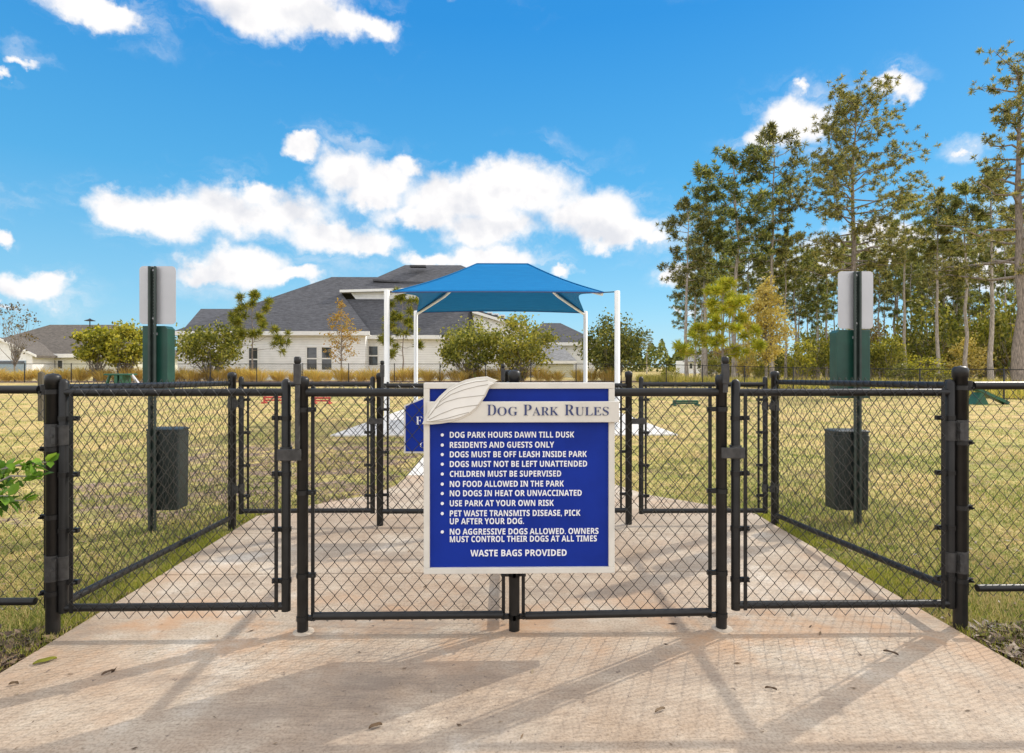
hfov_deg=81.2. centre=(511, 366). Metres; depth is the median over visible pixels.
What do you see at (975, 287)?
pine tree
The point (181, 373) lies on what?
ornamental grass
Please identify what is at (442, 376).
ornamental grass
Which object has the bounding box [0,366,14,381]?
ornamental grass
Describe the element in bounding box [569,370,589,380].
ornamental grass
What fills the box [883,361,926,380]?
bush
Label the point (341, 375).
ornamental grass
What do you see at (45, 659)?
fallen leaf
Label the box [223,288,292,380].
pine tree
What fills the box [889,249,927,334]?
pine tree
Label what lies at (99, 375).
ornamental grass
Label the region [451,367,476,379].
ornamental grass
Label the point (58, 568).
chain link gate
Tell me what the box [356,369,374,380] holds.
ornamental grass
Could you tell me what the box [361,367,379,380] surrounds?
ornamental grass
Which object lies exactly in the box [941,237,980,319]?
pine tree
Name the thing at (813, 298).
pine tree
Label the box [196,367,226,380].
ornamental grass
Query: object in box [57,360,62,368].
window
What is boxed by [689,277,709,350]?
pine tree
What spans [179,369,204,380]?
ornamental grass
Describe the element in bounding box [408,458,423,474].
walkway
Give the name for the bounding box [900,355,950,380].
bush
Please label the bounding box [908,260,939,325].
pine tree
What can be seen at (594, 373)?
ornamental grass
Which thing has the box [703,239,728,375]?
pine tree
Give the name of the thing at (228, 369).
ornamental grass
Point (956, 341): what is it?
understory tree
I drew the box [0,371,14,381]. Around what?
ornamental grass
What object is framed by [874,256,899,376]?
pine tree
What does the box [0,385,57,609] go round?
chain link fence
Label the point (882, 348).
understory tree
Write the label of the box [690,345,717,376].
understory tree
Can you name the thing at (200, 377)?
ornamental grass
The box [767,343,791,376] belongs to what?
understory tree
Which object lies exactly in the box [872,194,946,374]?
pine tree
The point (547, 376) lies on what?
ornamental grass
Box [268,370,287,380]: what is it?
ornamental grass
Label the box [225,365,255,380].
ornamental grass
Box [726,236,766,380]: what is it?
pine tree
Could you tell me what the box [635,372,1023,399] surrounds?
meadow grass
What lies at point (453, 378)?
ornamental grass
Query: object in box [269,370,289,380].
ornamental grass
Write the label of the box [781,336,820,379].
understory tree
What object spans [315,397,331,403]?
agility jump
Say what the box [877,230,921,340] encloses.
pine tree
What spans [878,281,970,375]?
understory tree
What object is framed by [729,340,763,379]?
understory tree
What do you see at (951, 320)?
understory tree
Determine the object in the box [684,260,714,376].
pine tree
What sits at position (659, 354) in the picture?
treeline
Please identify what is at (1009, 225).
pine tree
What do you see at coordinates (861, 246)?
pine tree
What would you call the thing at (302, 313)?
clubhouse
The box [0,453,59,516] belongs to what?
leafy shrub
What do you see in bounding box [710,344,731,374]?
understory tree
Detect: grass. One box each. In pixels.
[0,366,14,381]
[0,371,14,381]
[0,507,1023,670]
[9,367,39,381]
[9,370,34,381]
[29,367,58,379]
[47,366,80,380]
[59,366,89,381]
[65,366,90,380]
[88,367,115,381]
[105,366,140,373]
[114,366,142,380]
[125,367,142,379]
[175,366,190,380]
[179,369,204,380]
[193,371,206,380]
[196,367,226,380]
[206,367,231,380]
[215,366,245,380]
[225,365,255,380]
[233,367,266,380]
[250,368,271,380]
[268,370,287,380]
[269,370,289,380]
[286,373,292,380]
[303,368,329,380]
[322,371,334,380]
[328,366,350,380]
[334,369,358,380]
[349,371,366,380]
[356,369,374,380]
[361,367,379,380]
[390,366,412,380]
[390,371,399,380]
[400,365,427,380]
[418,368,440,380]
[421,368,439,380]
[434,370,448,380]
[445,370,459,380]
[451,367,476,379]
[452,371,469,380]
[468,368,484,377]
[477,366,499,378]
[490,366,513,379]
[528,367,551,380]
[542,371,555,380]
[547,369,567,380]
[568,369,590,379]
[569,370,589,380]
[578,368,599,380]
[596,371,613,380]
[600,366,622,380]
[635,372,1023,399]
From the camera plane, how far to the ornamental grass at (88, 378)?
41.75 m
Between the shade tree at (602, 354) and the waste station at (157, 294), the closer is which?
the waste station at (157, 294)
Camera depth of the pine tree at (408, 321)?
41.73 m
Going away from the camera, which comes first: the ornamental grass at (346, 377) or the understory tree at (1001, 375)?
the ornamental grass at (346, 377)
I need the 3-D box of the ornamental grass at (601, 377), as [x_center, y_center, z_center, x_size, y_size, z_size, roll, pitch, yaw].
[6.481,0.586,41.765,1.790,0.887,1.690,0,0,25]
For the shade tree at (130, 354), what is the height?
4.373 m
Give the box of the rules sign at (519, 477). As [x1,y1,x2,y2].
[422,376,618,573]
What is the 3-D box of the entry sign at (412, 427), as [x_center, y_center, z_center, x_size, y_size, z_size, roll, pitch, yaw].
[-0.466,0.451,4.862,0.821,0.505,0.036,0,0,-1]
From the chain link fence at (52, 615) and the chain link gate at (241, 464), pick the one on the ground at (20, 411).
the chain link fence at (52, 615)
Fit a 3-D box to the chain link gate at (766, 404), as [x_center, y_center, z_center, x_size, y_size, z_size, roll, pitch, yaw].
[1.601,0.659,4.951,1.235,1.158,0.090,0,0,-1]
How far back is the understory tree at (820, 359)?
50.18 m
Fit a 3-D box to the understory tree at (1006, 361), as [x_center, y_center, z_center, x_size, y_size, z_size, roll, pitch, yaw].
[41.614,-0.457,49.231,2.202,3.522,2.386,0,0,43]
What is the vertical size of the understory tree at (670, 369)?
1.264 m
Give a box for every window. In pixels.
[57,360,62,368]
[248,347,258,370]
[306,346,317,370]
[321,346,332,370]
[369,345,378,365]
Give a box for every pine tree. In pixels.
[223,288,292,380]
[376,286,425,367]
[643,330,652,372]
[655,196,720,376]
[666,275,702,329]
[671,179,736,376]
[671,276,768,363]
[678,139,795,379]
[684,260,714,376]
[689,260,714,377]
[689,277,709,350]
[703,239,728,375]
[706,229,734,332]
[723,236,740,375]
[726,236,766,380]
[727,277,750,367]
[734,120,812,380]
[745,265,773,376]
[746,245,794,306]
[757,69,959,329]
[760,245,830,379]
[766,223,805,379]
[768,263,788,370]
[780,259,818,377]
[799,253,818,378]
[799,263,833,379]
[808,286,835,378]
[809,244,844,379]
[817,286,837,329]
[827,239,861,329]
[830,235,863,281]
[836,235,876,280]
[858,248,891,329]
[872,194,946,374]
[872,263,897,376]
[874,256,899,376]
[876,247,923,375]
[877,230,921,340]
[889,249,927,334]
[892,267,931,328]
[905,243,951,325]
[906,234,972,378]
[907,186,969,373]
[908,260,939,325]
[913,39,1023,381]
[913,179,1005,377]
[913,270,942,361]
[924,268,988,349]
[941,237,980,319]
[945,242,998,318]
[948,165,1023,380]
[958,242,1000,317]
[974,235,1014,285]
[978,292,1000,339]
[982,231,1015,379]
[988,203,1023,275]
[994,254,1015,313]
[994,286,1009,312]
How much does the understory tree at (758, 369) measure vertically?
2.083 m
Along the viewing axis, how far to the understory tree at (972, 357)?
48.05 m
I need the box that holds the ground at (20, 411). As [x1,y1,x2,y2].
[0,367,1023,656]
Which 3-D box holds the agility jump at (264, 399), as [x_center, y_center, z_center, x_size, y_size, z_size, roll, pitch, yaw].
[-8.478,1.175,21.297,0.795,0.245,0.360,0,0,-1]
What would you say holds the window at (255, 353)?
in the clubhouse
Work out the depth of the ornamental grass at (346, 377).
40.89 m
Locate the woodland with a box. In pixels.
[756,310,1009,376]
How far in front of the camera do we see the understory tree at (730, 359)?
54.62 m
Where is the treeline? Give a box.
[594,339,757,371]
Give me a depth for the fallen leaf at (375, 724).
2.15 m
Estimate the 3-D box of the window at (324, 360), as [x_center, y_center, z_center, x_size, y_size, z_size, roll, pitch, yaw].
[-14.795,-0.659,47.696,0.968,1.973,0.057,0,0,-1]
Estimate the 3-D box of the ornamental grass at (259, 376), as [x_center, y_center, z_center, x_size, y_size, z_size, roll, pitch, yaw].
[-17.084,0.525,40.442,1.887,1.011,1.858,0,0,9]
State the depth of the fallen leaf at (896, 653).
2.70 m
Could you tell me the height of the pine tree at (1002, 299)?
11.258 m
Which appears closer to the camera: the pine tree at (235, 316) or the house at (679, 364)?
the pine tree at (235, 316)
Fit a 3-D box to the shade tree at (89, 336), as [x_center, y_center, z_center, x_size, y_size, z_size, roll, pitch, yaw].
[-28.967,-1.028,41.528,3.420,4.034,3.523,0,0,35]
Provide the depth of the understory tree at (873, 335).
56.80 m
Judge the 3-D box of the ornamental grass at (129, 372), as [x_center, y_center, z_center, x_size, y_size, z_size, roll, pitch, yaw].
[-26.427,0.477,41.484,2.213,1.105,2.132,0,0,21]
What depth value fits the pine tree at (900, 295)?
67.54 m
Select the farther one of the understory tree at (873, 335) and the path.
the understory tree at (873, 335)
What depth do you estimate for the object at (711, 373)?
52.93 m
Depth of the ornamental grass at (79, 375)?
40.82 m
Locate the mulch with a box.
[0,440,1023,672]
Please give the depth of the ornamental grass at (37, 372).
41.49 m
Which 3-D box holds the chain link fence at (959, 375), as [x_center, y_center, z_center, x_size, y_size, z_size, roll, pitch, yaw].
[2.215,0.707,3.978,0.073,1.426,2.042,0,0,-2]
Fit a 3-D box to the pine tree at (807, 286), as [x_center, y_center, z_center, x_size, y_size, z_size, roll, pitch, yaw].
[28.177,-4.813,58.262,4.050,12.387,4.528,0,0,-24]
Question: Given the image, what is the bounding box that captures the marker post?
[38,371,44,420]
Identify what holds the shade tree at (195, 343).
on the ground at (20, 411)
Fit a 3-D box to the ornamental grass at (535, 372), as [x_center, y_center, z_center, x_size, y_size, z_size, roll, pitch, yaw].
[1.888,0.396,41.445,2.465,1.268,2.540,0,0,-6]
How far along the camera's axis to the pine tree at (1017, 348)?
36.67 m
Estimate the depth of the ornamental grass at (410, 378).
41.90 m
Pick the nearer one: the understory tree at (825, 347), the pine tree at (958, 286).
the understory tree at (825, 347)
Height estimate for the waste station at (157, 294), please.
2.143 m
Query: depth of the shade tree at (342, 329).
41.65 m
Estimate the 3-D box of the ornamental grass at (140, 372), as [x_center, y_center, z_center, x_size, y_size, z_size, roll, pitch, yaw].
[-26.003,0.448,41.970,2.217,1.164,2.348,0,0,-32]
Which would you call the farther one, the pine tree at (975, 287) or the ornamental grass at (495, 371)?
the pine tree at (975, 287)
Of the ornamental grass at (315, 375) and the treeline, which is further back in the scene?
the treeline
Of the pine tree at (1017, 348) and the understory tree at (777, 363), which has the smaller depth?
the pine tree at (1017, 348)
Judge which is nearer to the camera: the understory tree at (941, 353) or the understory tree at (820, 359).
the understory tree at (820, 359)
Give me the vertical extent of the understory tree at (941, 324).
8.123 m
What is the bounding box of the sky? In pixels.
[0,0,1023,366]
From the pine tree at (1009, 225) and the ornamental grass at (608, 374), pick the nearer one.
the ornamental grass at (608, 374)
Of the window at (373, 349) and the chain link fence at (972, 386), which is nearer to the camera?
the chain link fence at (972, 386)
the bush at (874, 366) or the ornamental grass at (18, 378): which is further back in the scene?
the bush at (874, 366)
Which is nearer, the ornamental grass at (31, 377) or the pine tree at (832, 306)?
the ornamental grass at (31, 377)
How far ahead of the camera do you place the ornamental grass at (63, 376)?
40.97 m
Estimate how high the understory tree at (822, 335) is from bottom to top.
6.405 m
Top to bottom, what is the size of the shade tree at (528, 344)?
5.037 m
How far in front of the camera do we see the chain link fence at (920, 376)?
39.14 m
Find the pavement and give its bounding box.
[330,410,677,436]
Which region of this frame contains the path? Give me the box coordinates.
[0,475,1023,752]
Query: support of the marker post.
on the ground at (20, 411)
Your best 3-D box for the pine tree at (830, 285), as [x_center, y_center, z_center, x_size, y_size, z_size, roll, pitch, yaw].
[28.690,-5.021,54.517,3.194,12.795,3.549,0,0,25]
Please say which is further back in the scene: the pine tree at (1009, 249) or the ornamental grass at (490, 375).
the pine tree at (1009, 249)
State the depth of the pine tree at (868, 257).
68.74 m
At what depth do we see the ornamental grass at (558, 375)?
41.17 m
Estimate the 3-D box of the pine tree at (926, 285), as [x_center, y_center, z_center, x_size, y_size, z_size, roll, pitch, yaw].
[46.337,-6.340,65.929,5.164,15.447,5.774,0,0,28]
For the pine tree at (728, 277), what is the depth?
71.53 m
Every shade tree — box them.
[0,302,40,381]
[64,323,122,380]
[93,318,142,373]
[175,317,255,380]
[319,297,365,368]
[435,315,502,377]
[481,312,570,380]
[566,307,653,378]
[737,272,801,377]
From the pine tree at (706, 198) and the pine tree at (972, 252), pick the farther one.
the pine tree at (972, 252)
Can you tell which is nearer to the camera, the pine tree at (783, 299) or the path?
the path
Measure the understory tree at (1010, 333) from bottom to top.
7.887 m
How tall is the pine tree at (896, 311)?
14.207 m
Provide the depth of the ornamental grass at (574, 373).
41.73 m
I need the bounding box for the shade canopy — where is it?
[383,263,622,429]
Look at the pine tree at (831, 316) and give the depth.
61.24 m
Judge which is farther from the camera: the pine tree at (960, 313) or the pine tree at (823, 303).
the pine tree at (960, 313)
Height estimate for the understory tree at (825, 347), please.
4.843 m
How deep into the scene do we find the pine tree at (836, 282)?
59.54 m
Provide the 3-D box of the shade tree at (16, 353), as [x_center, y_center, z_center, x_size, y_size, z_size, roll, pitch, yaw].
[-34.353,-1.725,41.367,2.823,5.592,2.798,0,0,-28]
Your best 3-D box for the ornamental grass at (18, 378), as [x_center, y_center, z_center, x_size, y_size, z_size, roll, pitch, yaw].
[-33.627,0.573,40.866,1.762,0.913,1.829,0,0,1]
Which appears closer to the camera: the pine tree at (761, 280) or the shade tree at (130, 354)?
the shade tree at (130, 354)
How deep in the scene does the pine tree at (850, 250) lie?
64.76 m
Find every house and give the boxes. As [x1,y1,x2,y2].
[0,325,176,373]
[526,323,596,376]
[676,355,717,372]
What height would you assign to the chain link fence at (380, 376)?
1.451 m
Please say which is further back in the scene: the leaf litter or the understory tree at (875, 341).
the understory tree at (875, 341)
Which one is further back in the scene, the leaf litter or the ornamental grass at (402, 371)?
the ornamental grass at (402, 371)
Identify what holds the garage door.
in the house at (52, 346)
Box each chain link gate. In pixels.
[44,379,300,618]
[227,376,381,515]
[632,376,778,515]
[721,379,968,615]
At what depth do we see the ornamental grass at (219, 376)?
40.62 m
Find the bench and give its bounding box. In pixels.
[672,400,700,405]
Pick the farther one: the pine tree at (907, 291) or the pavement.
the pine tree at (907, 291)
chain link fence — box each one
[0,363,1023,399]
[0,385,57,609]
[44,372,236,636]
[292,357,732,635]
[376,361,632,525]
[770,366,968,633]
[955,381,1023,595]
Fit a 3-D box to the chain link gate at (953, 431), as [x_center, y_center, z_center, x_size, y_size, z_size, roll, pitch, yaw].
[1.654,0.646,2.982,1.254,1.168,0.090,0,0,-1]
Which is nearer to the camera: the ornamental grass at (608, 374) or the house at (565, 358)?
the ornamental grass at (608, 374)
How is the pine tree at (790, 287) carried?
on the ground at (20, 411)
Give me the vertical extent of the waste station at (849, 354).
2.136 m
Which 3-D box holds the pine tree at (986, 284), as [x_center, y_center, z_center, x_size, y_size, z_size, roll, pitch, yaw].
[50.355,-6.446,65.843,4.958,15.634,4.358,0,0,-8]
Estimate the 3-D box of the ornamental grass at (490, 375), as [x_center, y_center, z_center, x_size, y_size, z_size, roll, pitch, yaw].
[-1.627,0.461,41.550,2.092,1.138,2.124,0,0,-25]
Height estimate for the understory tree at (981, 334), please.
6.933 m
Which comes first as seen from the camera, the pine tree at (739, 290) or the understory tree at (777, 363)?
the understory tree at (777, 363)
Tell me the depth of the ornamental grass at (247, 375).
40.25 m
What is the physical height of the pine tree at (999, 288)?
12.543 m
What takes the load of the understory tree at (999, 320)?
on the ground at (20, 411)
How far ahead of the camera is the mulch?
4.11 m
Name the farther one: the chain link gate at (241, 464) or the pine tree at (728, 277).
the pine tree at (728, 277)
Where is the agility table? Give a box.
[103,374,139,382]
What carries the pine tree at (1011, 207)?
on the ground at (20, 411)
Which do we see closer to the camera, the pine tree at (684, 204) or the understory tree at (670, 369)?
the understory tree at (670, 369)
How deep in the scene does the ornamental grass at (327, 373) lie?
42.31 m
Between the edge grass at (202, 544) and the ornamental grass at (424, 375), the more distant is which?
the ornamental grass at (424, 375)
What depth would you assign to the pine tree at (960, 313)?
57.73 m
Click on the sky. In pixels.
(271, 147)
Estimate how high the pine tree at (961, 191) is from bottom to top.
15.862 m
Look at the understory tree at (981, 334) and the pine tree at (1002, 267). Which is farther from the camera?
the pine tree at (1002, 267)
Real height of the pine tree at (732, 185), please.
19.396 m
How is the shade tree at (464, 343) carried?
on the ground at (20, 411)
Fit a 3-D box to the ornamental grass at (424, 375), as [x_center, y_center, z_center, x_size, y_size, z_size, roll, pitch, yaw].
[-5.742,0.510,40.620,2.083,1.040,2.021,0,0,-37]
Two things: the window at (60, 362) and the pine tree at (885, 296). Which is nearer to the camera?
the pine tree at (885, 296)
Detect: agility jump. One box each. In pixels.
[261,396,280,403]
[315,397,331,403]
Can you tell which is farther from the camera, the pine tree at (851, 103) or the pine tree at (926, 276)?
the pine tree at (926, 276)
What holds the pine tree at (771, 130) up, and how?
on the ground at (20, 411)
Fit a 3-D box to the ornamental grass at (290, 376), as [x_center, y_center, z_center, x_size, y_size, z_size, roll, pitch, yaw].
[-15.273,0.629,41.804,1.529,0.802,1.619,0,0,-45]
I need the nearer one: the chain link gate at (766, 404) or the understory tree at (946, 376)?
the chain link gate at (766, 404)
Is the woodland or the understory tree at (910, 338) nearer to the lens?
the understory tree at (910, 338)
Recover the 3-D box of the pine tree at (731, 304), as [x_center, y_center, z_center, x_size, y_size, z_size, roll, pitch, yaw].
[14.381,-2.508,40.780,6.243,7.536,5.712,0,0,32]
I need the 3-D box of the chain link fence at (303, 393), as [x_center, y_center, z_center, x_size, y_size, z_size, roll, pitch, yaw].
[0.011,0.675,2.951,2.179,1.450,0.110,0,0,-1]
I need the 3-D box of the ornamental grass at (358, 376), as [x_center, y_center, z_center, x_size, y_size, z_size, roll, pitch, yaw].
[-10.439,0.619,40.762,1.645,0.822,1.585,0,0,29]
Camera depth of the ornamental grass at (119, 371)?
40.94 m
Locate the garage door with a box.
[0,361,25,373]
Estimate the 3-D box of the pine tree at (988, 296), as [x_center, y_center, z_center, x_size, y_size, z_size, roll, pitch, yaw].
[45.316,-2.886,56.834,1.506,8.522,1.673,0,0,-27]
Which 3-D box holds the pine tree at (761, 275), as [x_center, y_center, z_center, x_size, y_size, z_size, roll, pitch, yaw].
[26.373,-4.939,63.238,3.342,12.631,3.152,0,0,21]
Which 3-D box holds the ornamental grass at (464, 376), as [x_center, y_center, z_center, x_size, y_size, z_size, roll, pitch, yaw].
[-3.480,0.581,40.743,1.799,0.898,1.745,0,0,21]
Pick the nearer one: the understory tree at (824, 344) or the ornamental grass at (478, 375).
the ornamental grass at (478, 375)
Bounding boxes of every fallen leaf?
[33,656,56,664]
[369,722,381,728]
[883,649,898,654]
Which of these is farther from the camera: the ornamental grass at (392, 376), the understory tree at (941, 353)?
the understory tree at (941, 353)
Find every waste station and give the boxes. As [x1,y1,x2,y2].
[139,266,188,532]
[824,271,872,524]
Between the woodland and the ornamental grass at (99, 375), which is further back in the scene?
the woodland
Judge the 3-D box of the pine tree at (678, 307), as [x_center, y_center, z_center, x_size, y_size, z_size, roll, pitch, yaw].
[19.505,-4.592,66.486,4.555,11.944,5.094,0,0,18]
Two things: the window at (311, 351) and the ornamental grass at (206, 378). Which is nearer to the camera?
the ornamental grass at (206, 378)
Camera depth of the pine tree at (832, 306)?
56.53 m
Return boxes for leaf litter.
[13,529,1022,749]
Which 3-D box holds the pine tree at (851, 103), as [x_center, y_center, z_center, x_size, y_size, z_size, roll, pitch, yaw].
[25.044,-9.825,43.191,15.116,22.446,12.011,0,0,-24]
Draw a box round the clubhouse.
[175,265,528,379]
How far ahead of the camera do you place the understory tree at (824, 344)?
57.90 m
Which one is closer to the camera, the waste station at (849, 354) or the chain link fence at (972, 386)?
the chain link fence at (972, 386)
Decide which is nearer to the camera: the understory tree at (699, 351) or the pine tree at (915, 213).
the pine tree at (915, 213)
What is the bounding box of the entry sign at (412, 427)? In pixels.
[404,397,423,452]
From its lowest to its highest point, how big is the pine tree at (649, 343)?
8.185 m
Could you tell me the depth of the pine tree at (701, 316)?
52.78 m
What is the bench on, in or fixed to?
on the ground at (20, 411)
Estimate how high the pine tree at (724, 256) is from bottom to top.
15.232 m
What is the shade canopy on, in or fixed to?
on the pavement
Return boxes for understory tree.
[659,366,682,377]
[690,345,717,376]
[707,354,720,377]
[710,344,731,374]
[717,350,731,373]
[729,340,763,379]
[750,350,785,379]
[751,360,768,379]
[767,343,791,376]
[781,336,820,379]
[788,327,829,377]
[797,322,837,378]
[815,338,829,377]
[818,327,839,371]
[831,316,894,374]
[870,331,911,379]
[870,331,916,376]
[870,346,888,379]
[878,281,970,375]
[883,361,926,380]
[888,329,933,372]
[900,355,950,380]
[910,334,952,375]
[920,306,974,358]
[922,364,951,381]
[926,312,964,378]
[942,332,1000,378]
[943,325,982,372]
[959,299,1013,378]
[968,308,1014,378]
[977,279,1016,377]
[1002,349,1010,370]
[1008,324,1014,339]
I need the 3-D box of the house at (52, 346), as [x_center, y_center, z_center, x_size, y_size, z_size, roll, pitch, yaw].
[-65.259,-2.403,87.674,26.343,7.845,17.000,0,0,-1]
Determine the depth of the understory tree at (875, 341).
50.33 m
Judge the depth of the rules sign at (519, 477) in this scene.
2.85 m
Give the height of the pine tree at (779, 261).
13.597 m
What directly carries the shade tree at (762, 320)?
on the ground at (20, 411)
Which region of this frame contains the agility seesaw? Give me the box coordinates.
[969,390,1009,404]
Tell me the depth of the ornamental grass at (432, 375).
40.84 m
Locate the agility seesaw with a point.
(978, 394)

